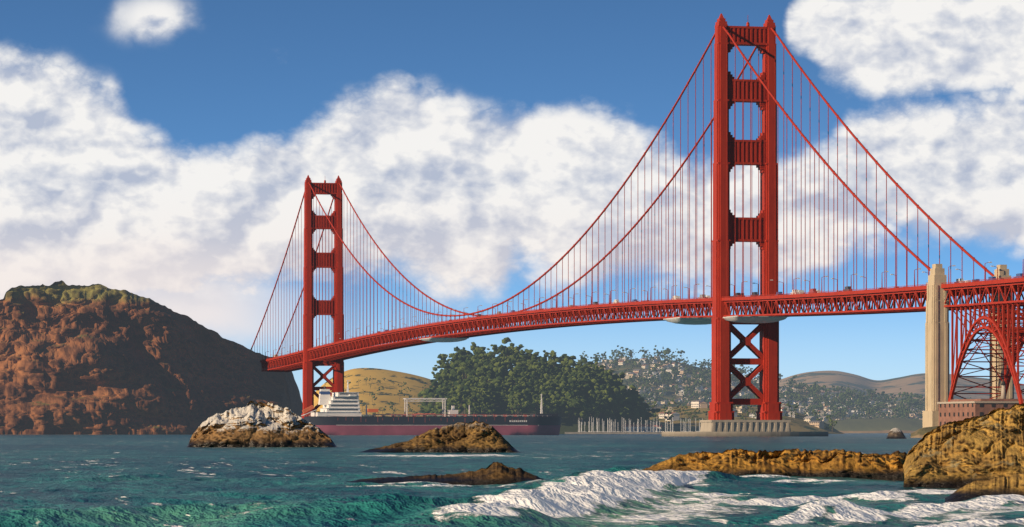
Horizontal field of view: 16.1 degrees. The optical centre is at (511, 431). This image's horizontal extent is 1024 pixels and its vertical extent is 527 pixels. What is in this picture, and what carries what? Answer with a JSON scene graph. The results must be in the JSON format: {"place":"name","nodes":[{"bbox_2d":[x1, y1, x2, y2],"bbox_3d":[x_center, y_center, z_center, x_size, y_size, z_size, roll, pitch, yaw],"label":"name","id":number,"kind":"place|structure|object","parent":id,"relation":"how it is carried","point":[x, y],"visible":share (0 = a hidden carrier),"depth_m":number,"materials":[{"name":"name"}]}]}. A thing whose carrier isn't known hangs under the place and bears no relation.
{"place":"outdoors","nodes":[
{"label":"outdoors","id":0,"kind":"place"},
{"bbox_2d":[0,280,302,434],"bbox_3d":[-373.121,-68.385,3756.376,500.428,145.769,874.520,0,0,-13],"label":"headland cliff","id":1,"kind":"structure","parent":0,"point":[96,359],"depth_m":3363.07,"materials":[{"name":"brown stone"}]},
{"bbox_2d":[260,276,1023,371],"bbox_3d":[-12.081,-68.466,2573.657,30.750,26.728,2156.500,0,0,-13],"label":"deck","id":2,"kind":"structure","parent":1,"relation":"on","point":[367,344],"depth_m":2128.37,"materials":[{"name":"red metal"}]},
{"bbox_2d":[419,338,468,341],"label":"maintenance platform","id":3,"kind":"structure","parent":2,"relation":"on","point":[443,339],"depth_m":2723.28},
{"bbox_2d":[250,20,993,359],"bbox_3d":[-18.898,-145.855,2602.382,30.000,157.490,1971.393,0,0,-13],"label":"cables","id":4,"kind":"object","parent":2,"relation":"on","point":[424,316],"visible":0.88,"depth_m":2104.72,"materials":[{"name":"red metal"}]},
{"bbox_2d":[260,259,1023,358],"bbox_3d":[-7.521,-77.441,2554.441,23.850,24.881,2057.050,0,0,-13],"label":"street lamps","id":5,"kind":"object","parent":2,"relation":"on","point":[694,293],"visible":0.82,"depth_m":2000.78,"materials":[{"name":"red metal"}]},
{"bbox_2d":[317,273,1022,346],"bbox_3d":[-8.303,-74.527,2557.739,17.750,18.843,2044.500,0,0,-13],"label":"traffic","id":6,"kind":"object","parent":2,"relation":"on","point":[847,288],"visible":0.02,"depth_m":1891.04,"materials":[{"name":"grey paint"}]},
{"bbox_2d":[663,315,711,324],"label":"maintenance platform","id":7,"kind":"structure","parent":2,"relation":"on","point":[692,321],"depth_m":2066.63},
{"bbox_2d":[723,313,786,322],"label":"maintenance platform","id":8,"kind":"structure","parent":2,"relation":"on","point":[754,319],"depth_m":1956.09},
{"bbox_2d":[314,368,433,415],"bbox_3d":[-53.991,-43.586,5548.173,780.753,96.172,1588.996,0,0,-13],"label":"golden hill","id":9,"kind":"structure","parent":0,"point":[414,384],"depth_m":5051.04,"materials":[{"name":"yellow plant"}]},
{"bbox_2d":[349,376,425,415],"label":"shrubs","id":10,"kind":"object","parent":9,"relation":"on","point":[392,403],"visible":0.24,"depth_m":4939.60,"materials":[{"name":"green plant"}]},
{"bbox_2d":[0,433,1023,526],"bbox_3d":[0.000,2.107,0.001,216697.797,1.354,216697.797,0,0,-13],"label":"sea water","id":11,"kind":"structure","parent":0,"point":[597,480],"depth_m":147.18,"materials":[{"name":"liquid"}]},
{"bbox_2d":[187,401,336,446],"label":"rock island","id":12,"kind":"structure","parent":11,"relation":"on","point":[258,424],"depth_m":589.55,"materials":[{"name":"white stone"}]},
{"bbox_2d":[301,380,561,434],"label":"tanker ship","id":13,"kind":"object","parent":11,"relation":"on","point":[339,413],"visible":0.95,"depth_m":2778.87,"materials":[{"name":"grey metal"}]},
{"bbox_2d":[362,420,520,452],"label":"rock","id":14,"kind":"object","parent":11,"relation":"on","point":[475,436],"visible":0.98,"depth_m":438.30,"materials":[{"name":"brown stone"}]},
{"bbox_2d":[346,462,543,484],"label":"low rock","id":15,"kind":"object","parent":11,"relation":"on","point":[493,473],"visible":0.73,"depth_m":172.72,"materials":[{"name":"brown stone"}]},
{"bbox_2d":[565,417,702,433],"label":"marina masts","id":16,"kind":"object","parent":11,"relation":"on","point":[637,428],"visible":0.79,"depth_m":4097.80,"materials":[{"name":"white"}]},
{"bbox_2d":[644,405,844,433],"bbox_3d":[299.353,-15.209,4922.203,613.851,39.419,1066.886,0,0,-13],"label":"shoreline land","id":17,"kind":"structure","parent":11,"relation":"on","point":[798,423],"depth_m":4521.15,"materials":[{"name":"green plant"}]},
{"bbox_2d":[658,400,823,428],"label":"buildings","id":18,"kind":"structure","parent":17,"relation":"on","point":[740,409],"depth_m":4587.83,"materials":[{"name":"beige"}]},
{"bbox_2d":[646,396,837,431],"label":"trees","id":19,"kind":"object","parent":17,"relation":"on","point":[830,425],"visible":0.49,"depth_m":4544.52,"materials":[{"name":"green plant"}]},
{"bbox_2d":[662,420,827,436],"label":"tower pier","id":20,"kind":"structure","parent":11,"relation":"on","point":[744,428],"depth_m":1971.67,"materials":[{"name":"concrete"}]},
{"bbox_2d":[708,13,782,419],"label":"tower","id":21,"kind":"structure","parent":20,"relation":"on","point":[766,361],"depth_m":1981.46,"materials":[{"name":"red metal"}]},
{"bbox_2d":[642,448,906,480],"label":"rock ledge","id":22,"kind":"object","parent":11,"relation":"on","point":[842,463],"visible":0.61,"depth_m":192.01,"materials":[{"name":"brown stone"}]},
{"bbox_2d":[886,428,906,438],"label":"distant rock","id":23,"kind":"object","parent":11,"relation":"on","point":[895,433],"visible":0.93,"depth_m":1320.07,"materials":[{"name":"grey stone"}]},
{"bbox_2d":[903,403,1023,488],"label":"rock","id":24,"kind":"object","parent":11,"relation":"on","point":[965,451],"visible":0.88,"depth_m":156.42,"materials":[{"name":"brown stone"}]},
{"bbox_2d":[945,473,1023,501],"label":"shelf rock","id":25,"kind":"object","parent":11,"relation":"on","point":[1005,485],"visible":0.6,"depth_m":125.80,"materials":[{"name":"brown stone"}]},
{"bbox_2d":[990,265,1013,398],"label":"pylon","id":26,"kind":"object","parent":11,"relation":"on","point":[1003,271],"visible":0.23,"depth_m":1646.58,"materials":[{"name":"concrete"}]},
{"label":"tower pier","id":27,"kind":"object","parent":11,"relation":"on","visible":0},
{"bbox_2d":[301,175,343,418],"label":"tower","id":28,"kind":"structure","parent":27,"relation":"on","point":[335,217],"depth_m":3226.88,"materials":[{"name":"red metal"}]},
{"bbox_2d":[0,0,1023,402],"label":"sky","id":29,"kind":"structure","parent":0,"point":[164,152],"materials":[{"name":"blue"}]},
{"bbox_2d":[443,392,628,433],"bbox_3d":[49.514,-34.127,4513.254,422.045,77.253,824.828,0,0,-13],"label":"wooded hill","id":30,"kind":"structure","parent":0,"point":[569,424],"depth_m":4144.23,"materials":[{"name":"grass"},{"name":"foliage"},{"name":"soil"}]},
{"bbox_2d":[415,337,660,426],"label":"hill trees","id":31,"kind":"object","parent":30,"relation":"on","point":[480,376],"visible":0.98,"depth_m":4190.18,"materials":[{"name":"green plant"}]},
{"bbox_2d":[608,359,922,420],"bbox_3d":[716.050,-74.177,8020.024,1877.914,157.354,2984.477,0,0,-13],"label":"town hill","id":32,"kind":"structure","parent":0,"point":[669,393],"depth_m":7214.28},
{"bbox_2d":[591,356,924,421],"bbox_3d":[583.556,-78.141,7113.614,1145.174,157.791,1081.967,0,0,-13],"label":"town houses","id":33,"kind":"structure","parent":32,"relation":"on","point":[800,410],"depth_m":7218.48,"materials":[{"name":"beige"}]},
{"bbox_2d":[575,345,970,420],"bbox_3d":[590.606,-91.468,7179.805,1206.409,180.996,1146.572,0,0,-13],"label":"town trees","id":34,"kind":"object","parent":32,"relation":"on","point":[815,389],"visible":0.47,"depth_m":7247.70,"materials":[{"name":"green plant"}]},
{"bbox_2d":[824,418,922,432],"bbox_3d":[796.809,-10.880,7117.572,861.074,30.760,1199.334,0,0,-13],"label":"distant shore","id":35,"kind":"structure","parent":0,"point":[881,425],"depth_m":6543.80,"materials":[{"name":"grey"}]},
{"bbox_2d":[824,407,917,420],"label":"bluff trees","id":36,"kind":"object","parent":35,"relation":"on","point":[861,413],"visible":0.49,"depth_m":6596.16,"materials":[{"name":"green plant"}]},
{"bbox_2d":[779,371,1023,403],"bbox_3d":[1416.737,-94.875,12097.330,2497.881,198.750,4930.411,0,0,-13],"label":"hills","id":37,"kind":"structure","parent":0,"point":[913,384],"depth_m":11119.68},
{"bbox_2d":[911,426,936,437],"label":"fort point shore","id":38,"kind":"structure","parent":0,"point":[920,433],"depth_m":1550.71,"materials":[{"name":"beige stone"}]},
{"bbox_2d":[923,264,948,427],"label":"pylon","id":39,"kind":"object","parent":38,"relation":"on","point":[937,354],"visible":0.93,"depth_m":1638.85,"materials":[{"name":"concrete"}]},
{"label":"arch abutments","id":40,"kind":"object","parent":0,"visible":0},
{"bbox_2d":[948,302,1023,403],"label":"steel arch","id":41,"kind":"structure","parent":40,"relation":"on","point":[996,330],"depth_m":1610.62,"materials":[{"name":"red metal"}]},
{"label":"fort point ground","id":42,"kind":"structure","parent":0,"visible":0},
{"bbox_2d":[937,381,1023,425],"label":"brick fort","id":43,"kind":"structure","parent":42,"relation":"on","point":[952,410],"depth_m":1585.43,"materials":[{"name":"brick"}]}
]}

